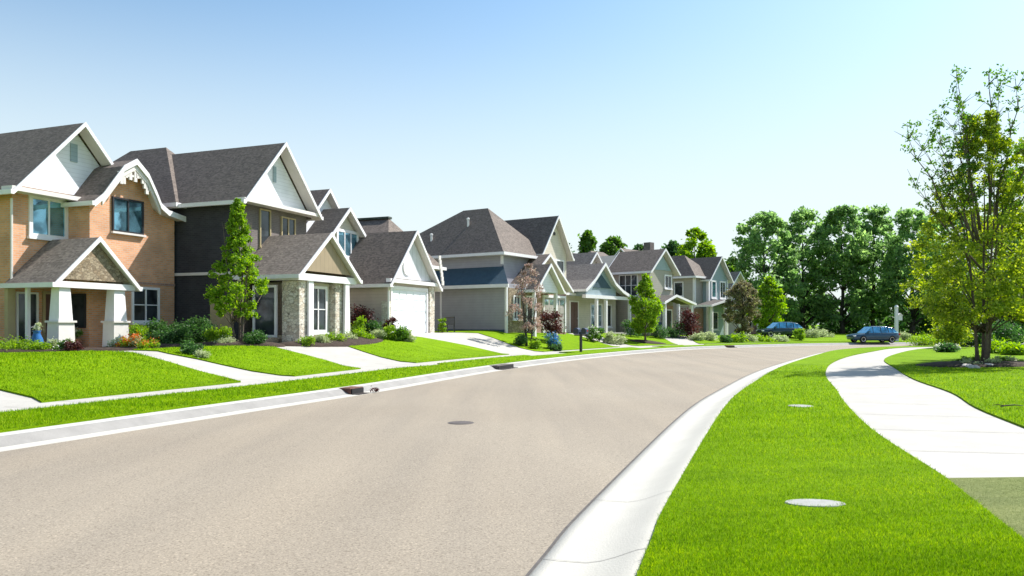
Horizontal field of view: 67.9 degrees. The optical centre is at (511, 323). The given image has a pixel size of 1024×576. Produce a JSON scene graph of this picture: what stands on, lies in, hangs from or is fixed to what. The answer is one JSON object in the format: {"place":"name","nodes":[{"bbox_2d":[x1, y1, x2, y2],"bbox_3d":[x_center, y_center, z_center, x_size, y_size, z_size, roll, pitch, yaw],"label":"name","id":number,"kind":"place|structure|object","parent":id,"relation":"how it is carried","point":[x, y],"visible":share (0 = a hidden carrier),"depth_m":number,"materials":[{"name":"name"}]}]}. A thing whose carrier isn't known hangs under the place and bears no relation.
{"place":"outdoors","nodes":[
{"label":"outdoors","id":0,"kind":"place"},
{"bbox_2d":[0,390,40,406],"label":"driveway","id":1,"kind":"structure","parent":0,"point":[8,399],"depth_m":14.24,"materials":[{"name":"concrete"}]},
{"bbox_2d":[124,350,294,381],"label":"front path","id":2,"kind":"structure","parent":0,"point":[228,372],"depth_m":21.24,"materials":[{"name":"concrete"}]},
{"bbox_2d":[277,346,434,368],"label":"driveway","id":3,"kind":"structure","parent":0,"point":[348,356],"depth_m":27.93,"materials":[{"name":"concrete"}]},
{"bbox_2d":[0,342,773,411],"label":"pavement","id":4,"kind":"structure","parent":0,"point":[65,402],"depth_m":18.46,"materials":[{"name":"concrete"}]},
{"bbox_2d":[411,333,561,355],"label":"driveway","id":5,"kind":"structure","parent":0,"point":[478,340],"depth_m":39.17,"materials":[{"name":"concrete"}]},
{"bbox_2d":[0,344,1020,575],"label":"road","id":6,"kind":"structure","parent":0,"point":[523,470],"depth_m":7.92,"materials":[{"name":"beige asphalt"}]},
{"bbox_2d":[0,344,888,451],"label":"kerb","id":7,"kind":"structure","parent":6,"relation":"on","point":[33,444],"depth_m":13.42,"materials":[{"name":"concrete"}]},
{"bbox_2d":[339,386,367,394],"bbox_3d":[-3.604,1.528,17.450,0.560,0.145,0.550,0,0,20],"label":"storm drain","id":8,"kind":"object","parent":7,"relation":"on","point":[355,390],"visible":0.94,"depth_m":17.32,"materials":[{"name":"metal"}]},
{"bbox_2d":[0,342,912,435],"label":"kerb","id":9,"kind":"structure","parent":6,"relation":"on","point":[94,421],"depth_m":14.17,"materials":[{"name":"concrete"}]},
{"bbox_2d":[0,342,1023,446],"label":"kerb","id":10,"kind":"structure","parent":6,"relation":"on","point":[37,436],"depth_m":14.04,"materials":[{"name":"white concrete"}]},
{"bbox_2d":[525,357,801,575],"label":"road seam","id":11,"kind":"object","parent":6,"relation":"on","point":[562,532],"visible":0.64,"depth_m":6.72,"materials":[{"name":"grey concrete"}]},
{"bbox_2d":[529,352,823,575],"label":"kerb","id":12,"kind":"structure","parent":6,"relation":"on","point":[597,530],"depth_m":6.51,"materials":[{"name":"concrete"}]},
{"bbox_2d":[0,325,1023,575],"bbox_3d":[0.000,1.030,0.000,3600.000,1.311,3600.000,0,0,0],"label":"ground","id":13,"kind":"structure","parent":0,"point":[902,361],"depth_m":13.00,"materials":[{"name":"green plant"}]},
{"bbox_2d":[0,335,39,349],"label":"hedge","id":14,"kind":"object","parent":13,"relation":"on","point":[13,344],"visible":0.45,"depth_m":25.06,"materials":[{"name":"green plant"}]},
{"bbox_2d":[21,339,52,349],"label":"hedge","id":15,"kind":"object","parent":13,"relation":"on","point":[40,345],"visible":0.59,"depth_m":24.84,"materials":[{"name":"green plant"}]},
{"bbox_2d":[0,347,131,352],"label":"mulch bed","id":16,"kind":"object","parent":13,"relation":"on","point":[60,350],"visible":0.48,"depth_m":24.80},
{"bbox_2d":[31,322,43,342],"bbox_3d":[-15.873,0.458,25.400,0.566,1.070,0.400,0,0,0],"label":"flower pot","id":17,"kind":"object","parent":16,"relation":"on","point":[36,336],"visible":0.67,"depth_m":25.33,"materials":[{"name":"blue ceramic"}]},
{"bbox_2d":[62,339,85,351],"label":"flowering plant","id":18,"kind":"object","parent":16,"relation":"on","point":[71,346],"visible":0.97,"depth_m":24.78,"materials":[{"name":"red plant"}]},
{"bbox_2d":[0,122,185,346],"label":"brick house","id":19,"kind":"structure","parent":13,"relation":"on","point":[86,235],"depth_m":28.96,"materials":[{"name":"brown brick"}]},
{"bbox_2d":[16,292,38,342],"bbox_3d":[-17.745,-0.225,27.807,0.100,1.890,0.840,0,0,21],"label":"window","id":20,"kind":"structure","parent":19,"relation":"in","point":[20,296],"depth_m":27.68,"materials":[{"name":"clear glass"}]},
{"bbox_2d":[42,291,50,342],"bbox_3d":[-17.330,-0.160,28.839,0.110,2.120,1.030,0,0,21],"label":"door","id":21,"kind":"structure","parent":19,"relation":"in","point":[46,296],"depth_m":28.43,"materials":[{"name":"wood"}]},
{"bbox_2d":[27,195,67,240],"bbox_3d":[-17.408,-3.945,28.588,0.170,1.630,1.680,0,0,21],"label":"window","id":22,"kind":"structure","parent":19,"relation":"in","point":[47,220],"depth_m":28.53,"materials":[{"name":"blue glass"}]},
{"bbox_2d":[71,294,85,327],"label":"window","id":23,"kind":"structure","parent":19,"relation":"in","point":[78,301],"depth_m":29.09,"materials":[{"name":"black glass"}]},
{"bbox_2d":[111,196,145,236],"bbox_3d":[-15.407,-4.295,30.535,0.170,1.450,1.610,0,0,21],"label":"window","id":24,"kind":"structure","parent":19,"relation":"in","point":[127,214],"depth_m":30.51,"materials":[{"name":"blue glass"}]},
{"bbox_2d":[130,287,159,324],"bbox_3d":[-15.093,-0.745,31.352,0.170,1.550,1.520,0,0,21],"label":"window","id":25,"kind":"structure","parent":19,"relation":"in","point":[145,304],"depth_m":31.32,"materials":[{"name":"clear glass"}]},
{"bbox_2d":[128,322,150,340],"bbox_3d":[-13.877,0.440,28.235,0.884,1.053,0.932,0,0,0],"label":"ball shrub","id":26,"kind":"object","parent":13,"relation":"on","point":[137,327],"visible":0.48,"depth_m":28.04,"materials":[{"name":"green plant"}]},
{"bbox_2d":[98,344,181,348],"bbox_3d":[-13.113,0.862,26.543,4.494,0.324,2.323,0,0,-35],"label":"mulch bed","id":27,"kind":"object","parent":13,"relation":"on","point":[160,345],"visible":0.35,"depth_m":25.99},
{"bbox_2d":[132,336,159,348],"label":"flowering plant","id":28,"kind":"object","parent":27,"relation":"on","point":[152,342],"visible":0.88,"depth_m":25.76,"materials":[{"name":"green plant"}]},
{"bbox_2d":[146,327,179,343],"bbox_3d":[-12.775,0.547,27.703,1.071,0.879,1.182,0,0,44],"label":"evergreen shrub","id":29,"kind":"object","parent":27,"relation":"on","point":[167,337],"visible":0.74,"depth_m":27.60,"materials":[{"name":"green plant"}]},
{"bbox_2d":[142,316,167,338],"bbox_3d":[-13.617,0.378,29.059,1.306,1.342,1.108,0,0,31],"label":"evergreen shrub","id":30,"kind":"object","parent":13,"relation":"on","point":[158,325],"visible":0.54,"depth_m":28.80,"materials":[{"name":"green plant"}]},
{"bbox_2d":[170,324,194,343],"bbox_3d":[-12.529,0.527,28.447,1.271,1.055,1.181,0,0,0],"label":"evergreen shrub","id":31,"kind":"object","parent":13,"relation":"on","point":[183,331],"visible":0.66,"depth_m":28.32,"materials":[{"name":"green plant"}]},
{"bbox_2d":[179,340,205,354],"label":"evergreen shrub","id":32,"kind":"object","parent":13,"relation":"on","point":[189,348],"visible":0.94,"depth_m":23.01,"materials":[{"name":"green plant"}]},
{"bbox_2d":[182,314,216,342],"bbox_3d":[-12.060,0.312,29.511,1.572,1.391,1.271,0,0,37],"label":"evergreen shrub","id":33,"kind":"object","parent":13,"relation":"on","point":[199,325],"visible":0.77,"depth_m":29.36,"materials":[{"name":"green plant"}]},
{"bbox_2d":[113,142,362,342],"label":"dark brick house","id":34,"kind":"structure","parent":13,"relation":"on","point":[312,277],"depth_m":32.73,"materials":[{"name":"brown"}]},
{"bbox_2d":[258,208,270,247],"bbox_3d":[-10.775,-4.135,33.228,0.170,1.750,0.820,0,0,21],"label":"window","id":35,"kind":"structure","parent":34,"relation":"in","point":[264,215],"depth_m":33.21,"materials":[{"name":"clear glass"}]},
{"bbox_2d":[252,285,277,336],"bbox_3d":[-10.199,-0.525,31.389,1.200,2.150,0.100,0,0,21],"label":"window","id":36,"kind":"structure","parent":34,"relation":"in","point":[267,307],"depth_m":31.34,"materials":[{"name":"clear glass"}]},
{"bbox_2d":[281,216,295,234],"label":"window","id":37,"kind":"structure","parent":34,"relation":"in","point":[288,225],"depth_m":34.69,"materials":[{"name":"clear glass"}]},
{"bbox_2d":[314,286,329,334],"bbox_3d":[-8.266,-0.585,32.452,0.170,2.070,1.390,0,0,21],"label":"window","id":38,"kind":"structure","parent":34,"relation":"in","point":[320,292],"depth_m":32.65,"materials":[{"name":"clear glass"}]},
{"bbox_2d":[194,341,284,346],"bbox_3d":[-10.343,0.771,28.067,3.815,0.283,2.342,0,0,-15],"label":"mulch bed","id":39,"kind":"object","parent":13,"relation":"on","point":[239,343],"visible":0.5,"depth_m":27.39,"materials":[{"name":"brown soil"}]},
{"bbox_2d":[202,324,232,341],"bbox_3d":[-11.161,0.517,28.837,1.251,1.022,1.195,0,0,0],"label":"ball shrub","id":40,"kind":"object","parent":39,"relation":"on","point":[212,335],"visible":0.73,"depth_m":28.72,"materials":[{"name":"green plant"}]},
{"bbox_2d":[203,198,270,340],"bbox_3d":[-10.183,-1.867,28.332,2.565,5.643,2.500,0,0,8],"label":"ornamental tree","id":41,"kind":"object","parent":39,"relation":"on","point":[242,237],"visible":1,"depth_m":28.03,"materials":[{"name":"green plant"}]},
{"bbox_2d":[240,330,267,343],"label":"evergreen shrub","id":42,"kind":"object","parent":39,"relation":"on","point":[257,336],"visible":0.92,"depth_m":27.62,"materials":[{"name":"green plant"}]},
{"bbox_2d":[0,336,552,429],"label":"grass","id":43,"kind":"structure","parent":13,"relation":"on","point":[7,417],"depth_m":17.35,"materials":[{"name":"green plant"}]},
{"bbox_2d":[279,336,382,346],"bbox_3d":[-7.315,0.749,31.145,1.698,0.451,6.375,0,0,28],"label":"mulch bed","id":44,"kind":"object","parent":13,"relation":"on","point":[352,342],"visible":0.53,"depth_m":30.64,"materials":[{"name":"brown soil"}]},
{"bbox_2d":[298,335,315,346],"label":"border plant","id":45,"kind":"object","parent":44,"relation":"on","point":[309,340],"visible":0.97,"depth_m":29.16,"materials":[{"name":"green plant"}]},
{"bbox_2d":[350,315,366,334],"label":"ball shrub","id":46,"kind":"object","parent":13,"relation":"on","point":[357,326],"visible":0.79,"depth_m":34.35,"materials":[{"name":"green plant"}]},
{"bbox_2d":[350,303,377,332],"bbox_3d":[-7.093,-0.141,35.852,1.729,1.721,1.810,0,0,0],"label":"maroon shrub","id":47,"kind":"object","parent":13,"relation":"on","point":[362,312],"visible":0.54,"depth_m":35.71,"materials":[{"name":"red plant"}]},
{"bbox_2d":[364,319,383,333],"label":"evergreen shrub","id":48,"kind":"object","parent":13,"relation":"on","point":[373,325],"visible":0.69,"depth_m":35.31,"materials":[{"name":"green plant"}]},
{"bbox_2d":[306,188,446,333],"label":"garage house","id":49,"kind":"structure","parent":13,"relation":"on","point":[395,266],"depth_m":38.25,"materials":[{"name":"beige"}]},
{"bbox_2d":[336,229,358,258],"bbox_3d":[-8.293,-3.985,38.442,0.170,1.510,2.030,0,0,22],"label":"window","id":50,"kind":"structure","parent":49,"relation":"in","point":[347,239],"depth_m":38.46,"materials":[{"name":"blue glass"}]},
{"bbox_2d":[390,286,427,333],"bbox_3d":[-5.172,-0.630,38.371,0.101,2.460,3.730,0,0,22],"label":"garage door","id":51,"kind":"structure","parent":49,"relation":"in","point":[409,305],"depth_m":38.47,"materials":[{"name":"white metal"}]},
{"bbox_2d":[379,323,396,339],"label":"ball shrub","id":52,"kind":"object","parent":13,"relation":"on","point":[388,329],"visible":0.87,"depth_m":34.11,"materials":[{"name":"green plant"}]},
{"bbox_2d":[390,323,410,340],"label":"evergreen shrub","id":53,"kind":"object","parent":13,"relation":"on","point":[401,334],"visible":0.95,"depth_m":34.33,"materials":[{"name":"green plant"}]},
{"bbox_2d":[419,208,574,336],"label":"hip roof house","id":54,"kind":"structure","parent":13,"relation":"on","point":[486,254],"depth_m":47.63,"materials":[{"name":"grey"}]},
{"bbox_2d":[512,295,521,320],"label":"window","id":55,"kind":"structure","parent":54,"relation":"in","point":[515,298],"depth_m":45.76,"materials":[{"name":"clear glass"}]},
{"bbox_2d":[542,295,565,332],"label":"window","id":56,"kind":"structure","parent":54,"relation":"in","point":[548,300],"depth_m":50.03,"materials":[{"name":"clear"}]},
{"bbox_2d":[503,263,545,345],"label":"blossom tree","id":57,"kind":"object","parent":13,"relation":"on","point":[521,287],"visible":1,"depth_m":41.52,"materials":[{"name":"pink plant"}]},
{"bbox_2d":[539,308,565,337],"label":"maroon shrub","id":58,"kind":"object","parent":13,"relation":"on","point":[549,326],"visible":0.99,"depth_m":44.94,"materials":[{"name":"brown plant"}]},
{"bbox_2d":[542,332,562,346],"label":"hydrangea","id":59,"kind":"object","parent":13,"relation":"on","point":[552,340],"visible":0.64,"depth_m":42.00,"materials":[{"name":"blue plant"}]},
{"bbox_2d":[573,328,588,351],"bbox_3d":[3.497,0.925,38.593,0.700,1.460,0.535,0,0,20],"label":"mailbox","id":60,"kind":"object","parent":13,"relation":"on","point":[579,332],"visible":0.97,"depth_m":38.53,"materials":[{"name":"metal"}]},
{"bbox_2d":[577,229,598,252],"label":"background tree","id":61,"kind":"object","parent":13,"relation":"on","point":[588,242],"visible":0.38,"depth_m":109.17,"materials":[{"name":"green plant"}]},
{"bbox_2d":[584,324,601,341],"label":"front shrub","id":62,"kind":"object","parent":13,"relation":"on","point":[591,335],"visible":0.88,"depth_m":49.35,"materials":[{"name":"green plant"}]},
{"bbox_2d":[566,252,633,334],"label":"blue gable house","id":63,"kind":"structure","parent":13,"relation":"on","point":[595,295],"depth_m":56.38,"materials":[{"name":"beige"}]},
{"bbox_2d":[569,301,578,332],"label":"door","id":64,"kind":"structure","parent":63,"relation":"in","point":[573,305],"depth_m":55.40,"materials":[{"name":"brown wood"}]},
{"bbox_2d":[590,303,602,327],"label":"window","id":65,"kind":"structure","parent":63,"relation":"in","point":[592,305],"depth_m":58.33,"materials":[{"name":"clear glass"}]},
{"bbox_2d":[603,331,621,344],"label":"front shrub","id":66,"kind":"object","parent":13,"relation":"on","point":[609,337],"visible":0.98,"depth_m":50.10,"materials":[{"name":"green plant"}]},
{"bbox_2d":[598,235,627,255],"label":"background tree","id":67,"kind":"object","parent":13,"relation":"on","point":[611,246],"visible":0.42,"depth_m":107.23,"materials":[{"name":"green plant"}]},
{"bbox_2d":[621,319,646,337],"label":"front shrub","id":68,"kind":"object","parent":13,"relation":"on","point":[631,330],"visible":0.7,"depth_m":55.83,"materials":[{"name":"green plant"}]},
{"bbox_2d":[615,242,653,254],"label":"house","id":69,"kind":"structure","parent":13,"relation":"on","point":[648,245],"depth_m":100.28,"materials":[{"name":"beige"}]},
{"bbox_2d":[588,249,696,336],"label":"olive gable house","id":70,"kind":"structure","parent":13,"relation":"on","point":[628,269],"depth_m":61.52,"materials":[{"name":"beige paint"}]},
{"bbox_2d":[619,274,638,296],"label":"window","id":71,"kind":"structure","parent":70,"relation":"in","point":[627,283],"depth_m":61.11,"materials":[{"name":"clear glass"}]},
{"bbox_2d":[630,339,665,343],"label":"mulch bed","id":72,"kind":"object","parent":13,"relation":"on","point":[644,341],"visible":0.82,"depth_m":52.94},
{"bbox_2d":[628,273,665,339],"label":"ornamental tree","id":73,"kind":"object","parent":72,"relation":"on","point":[650,301],"visible":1,"depth_m":53.18,"materials":[{"name":"green plant"}]},
{"bbox_2d":[652,324,669,338],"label":"front shrub","id":74,"kind":"object","parent":13,"relation":"on","point":[662,334],"visible":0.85,"depth_m":57.26,"materials":[{"name":"green plant"}]},
{"bbox_2d":[661,239,678,255],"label":"background tree","id":75,"kind":"object","parent":13,"relation":"on","point":[671,247],"visible":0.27,"depth_m":115.07,"materials":[{"name":"green plant"}]},
{"bbox_2d":[665,320,689,337],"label":"front shrub","id":76,"kind":"object","parent":13,"relation":"on","point":[673,333],"visible":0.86,"depth_m":58.95,"materials":[{"name":"green plant"}]},
{"bbox_2d":[673,308,701,337],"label":"maroon shrub","id":77,"kind":"object","parent":13,"relation":"on","point":[691,325],"visible":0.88,"depth_m":59.57,"materials":[{"name":"brown plant"}]},
{"bbox_2d":[673,226,716,257],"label":"background tree","id":78,"kind":"object","parent":13,"relation":"on","point":[705,248],"visible":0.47,"depth_m":102.94,"materials":[{"name":"green plant"}]},
{"bbox_2d":[671,255,740,334],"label":"cross gable house","id":79,"kind":"structure","parent":13,"relation":"on","point":[702,283],"depth_m":71.14,"materials":[{"name":"beige"}]},
{"bbox_2d":[674,282,683,296],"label":"window","id":80,"kind":"structure","parent":79,"relation":"in","point":[678,286],"depth_m":71.02,"materials":[{"name":"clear glass"}]},
{"bbox_2d":[718,280,761,333],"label":"bronze tree","id":81,"kind":"object","parent":13,"relation":"on","point":[739,291],"visible":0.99,"depth_m":66.42,"materials":[{"name":"brown plant"}]},
{"bbox_2d":[731,328,750,342],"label":"roadside plant","id":82,"kind":"object","parent":13,"relation":"on","point":[736,338],"visible":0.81,"depth_m":58.14,"materials":[{"name":"green plant"}]},
{"bbox_2d":[728,271,760,334],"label":"gable house","id":83,"kind":"structure","parent":13,"relation":"on","point":[736,276],"depth_m":83.27,"materials":[{"name":"beige"}]},
{"bbox_2d":[746,275,788,328],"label":"young tree","id":84,"kind":"object","parent":13,"relation":"on","point":[774,305],"visible":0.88,"depth_m":70.34,"materials":[{"name":"green plant"}]},
{"bbox_2d":[724,210,814,322],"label":"woodland tree","id":85,"kind":"object","parent":13,"relation":"on","point":[754,244],"visible":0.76,"depth_m":86.72,"materials":[{"name":"teal plant"}]},
{"bbox_2d":[756,322,804,336],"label":"parked car","id":86,"kind":"object","parent":13,"relation":"on","point":[783,328],"visible":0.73,"depth_m":64.34,"materials":[{"name":"blue metal"}]},
{"bbox_2d":[767,205,838,332],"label":"woodland tree","id":87,"kind":"object","parent":13,"relation":"on","point":[797,227],"visible":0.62,"depth_m":90.39,"materials":[{"name":"teal plant"}]},
{"bbox_2d":[785,499,845,506],"bbox_3d":[2.394,1.460,6.000,0.470,0.102,0.260,0,0,4],"label":"utility cover","id":88,"kind":"object","parent":13,"relation":"on","point":[813,502],"visible":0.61,"depth_m":6.00,"materials":[{"name":"concrete"}]},
{"bbox_2d":[806,204,877,333],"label":"woodland tree","id":89,"kind":"object","parent":13,"relation":"on","point":[849,265],"visible":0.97,"depth_m":88.54,"materials":[{"name":"teal plant"}]},
{"bbox_2d":[846,326,899,342],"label":"parked car","id":90,"kind":"object","parent":13,"relation":"on","point":[879,333],"visible":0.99,"depth_m":58.85,"materials":[{"name":"blue metal"}]},
{"bbox_2d":[844,203,906,325],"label":"woodland tree","id":91,"kind":"object","parent":13,"relation":"on","point":[875,216],"visible":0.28,"depth_m":91.68,"materials":[{"name":"teal plant"}]},
{"bbox_2d":[894,305,902,340],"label":"bird box post","id":92,"kind":"object","parent":13,"relation":"on","point":[897,316],"visible":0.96,"depth_m":62.19,"materials":[{"name":"white wood"}]},
{"bbox_2d":[781,294,1023,333],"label":"undergrowth","id":93,"kind":"object","parent":13,"relation":"on","point":[886,319],"visible":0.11,"depth_m":94.10,"materials":[{"name":"green plant"}]},
{"bbox_2d":[873,207,950,334],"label":"woodland tree","id":94,"kind":"object","parent":13,"relation":"on","point":[897,271],"visible":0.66,"depth_m":85.28,"materials":[{"name":"teal plant"}]},
{"bbox_2d":[905,326,941,345],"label":"hedge","id":95,"kind":"object","parent":13,"relation":"on","point":[923,339],"visible":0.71,"depth_m":55.85,"materials":[{"name":"green plant"}]},
{"bbox_2d":[935,342,959,351],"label":"lawn shrub","id":96,"kind":"object","parent":13,"relation":"on","point":[947,347],"visible":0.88,"depth_m":36.66,"materials":[{"name":"green plant"}]},
{"bbox_2d":[925,317,973,347],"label":"golden shrub","id":97,"kind":"object","parent":13,"relation":"on","point":[958,334],"visible":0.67,"depth_m":43.22,"materials":[{"name":"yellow plant"}]},
{"bbox_2d":[915,210,989,325],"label":"woodland tree","id":98,"kind":"object","parent":13,"relation":"on","point":[960,227],"visible":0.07,"depth_m":87.93,"materials":[{"name":"teal plant"}]},
{"bbox_2d":[915,360,1023,367],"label":"mulch bed","id":99,"kind":"object","parent":13,"relation":"on","point":[955,364],"visible":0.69,"depth_m":24.31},
{"bbox_2d":[896,64,1023,360],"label":"shade tree","id":100,"kind":"object","parent":99,"relation":"on","point":[968,145],"visible":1,"depth_m":24.98,"materials":[{"name":"green plant"}]},
{"bbox_2d":[948,477,1023,537],"bbox_3d":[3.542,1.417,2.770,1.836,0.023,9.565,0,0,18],"label":"worn turf","id":101,"kind":"structure","parent":13,"relation":"on","point":[996,487],"depth_m":6.35,"materials":[{"name":"green plant"}]},
{"bbox_2d":[954,137,1023,323],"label":"shade tree","id":102,"kind":"object","parent":13,"relation":"on","point":[1002,250],"visible":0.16,"depth_m":28.70,"materials":[{"name":"green plant"}]},
{"bbox_2d":[962,212,1023,325],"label":"woodland tree","id":103,"kind":"object","parent":13,"relation":"on","point":[1014,242],"visible":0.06,"depth_m":86.09,"materials":[{"name":"teal plant"}]},
{"bbox_2d":[978,334,1015,353],"bbox_3d":[22.500,1.097,34.999,1.976,1.456,2.236,0,0,0],"label":"lawn shrub","id":104,"kind":"object","parent":13,"relation":"on","point":[994,345],"visible":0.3,"depth_m":35.03,"materials":[{"name":"green plant"}]},
{"bbox_2d":[992,317,1023,344],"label":"lawn shrub","id":105,"kind":"object","parent":13,"relation":"on","point":[1005,330],"visible":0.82,"depth_m":43.54,"materials":[{"name":"green plant"}]},
{"bbox_2d":[995,341,1023,354],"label":"lawn shrub","id":106,"kind":"object","parent":13,"relation":"on","point":[1010,348],"visible":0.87,"depth_m":32.83,"materials":[{"name":"green plant"}]},
{"bbox_2d":[0,0,1023,324],"label":"sky","id":107,"kind":"structure","parent":0,"point":[636,121],"materials":[{"name":"blue"}]},
{"bbox_2d":[569,333,653,347],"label":"driveway","id":108,"kind":"structure","parent":0,"point":[620,345],"depth_m":49.91,"materials":[{"name":"concrete"}]},
{"bbox_2d":[666,336,697,344],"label":"driveway","id":109,"kind":"structure","parent":0,"point":[682,340],"depth_m":57.23,"materials":[{"name":"concrete"}]},
{"bbox_2d":[826,347,1023,477],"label":"pavement","id":110,"kind":"structure","parent":0,"point":[952,422],"depth_m":11.11,"materials":[{"name":"concrete"}]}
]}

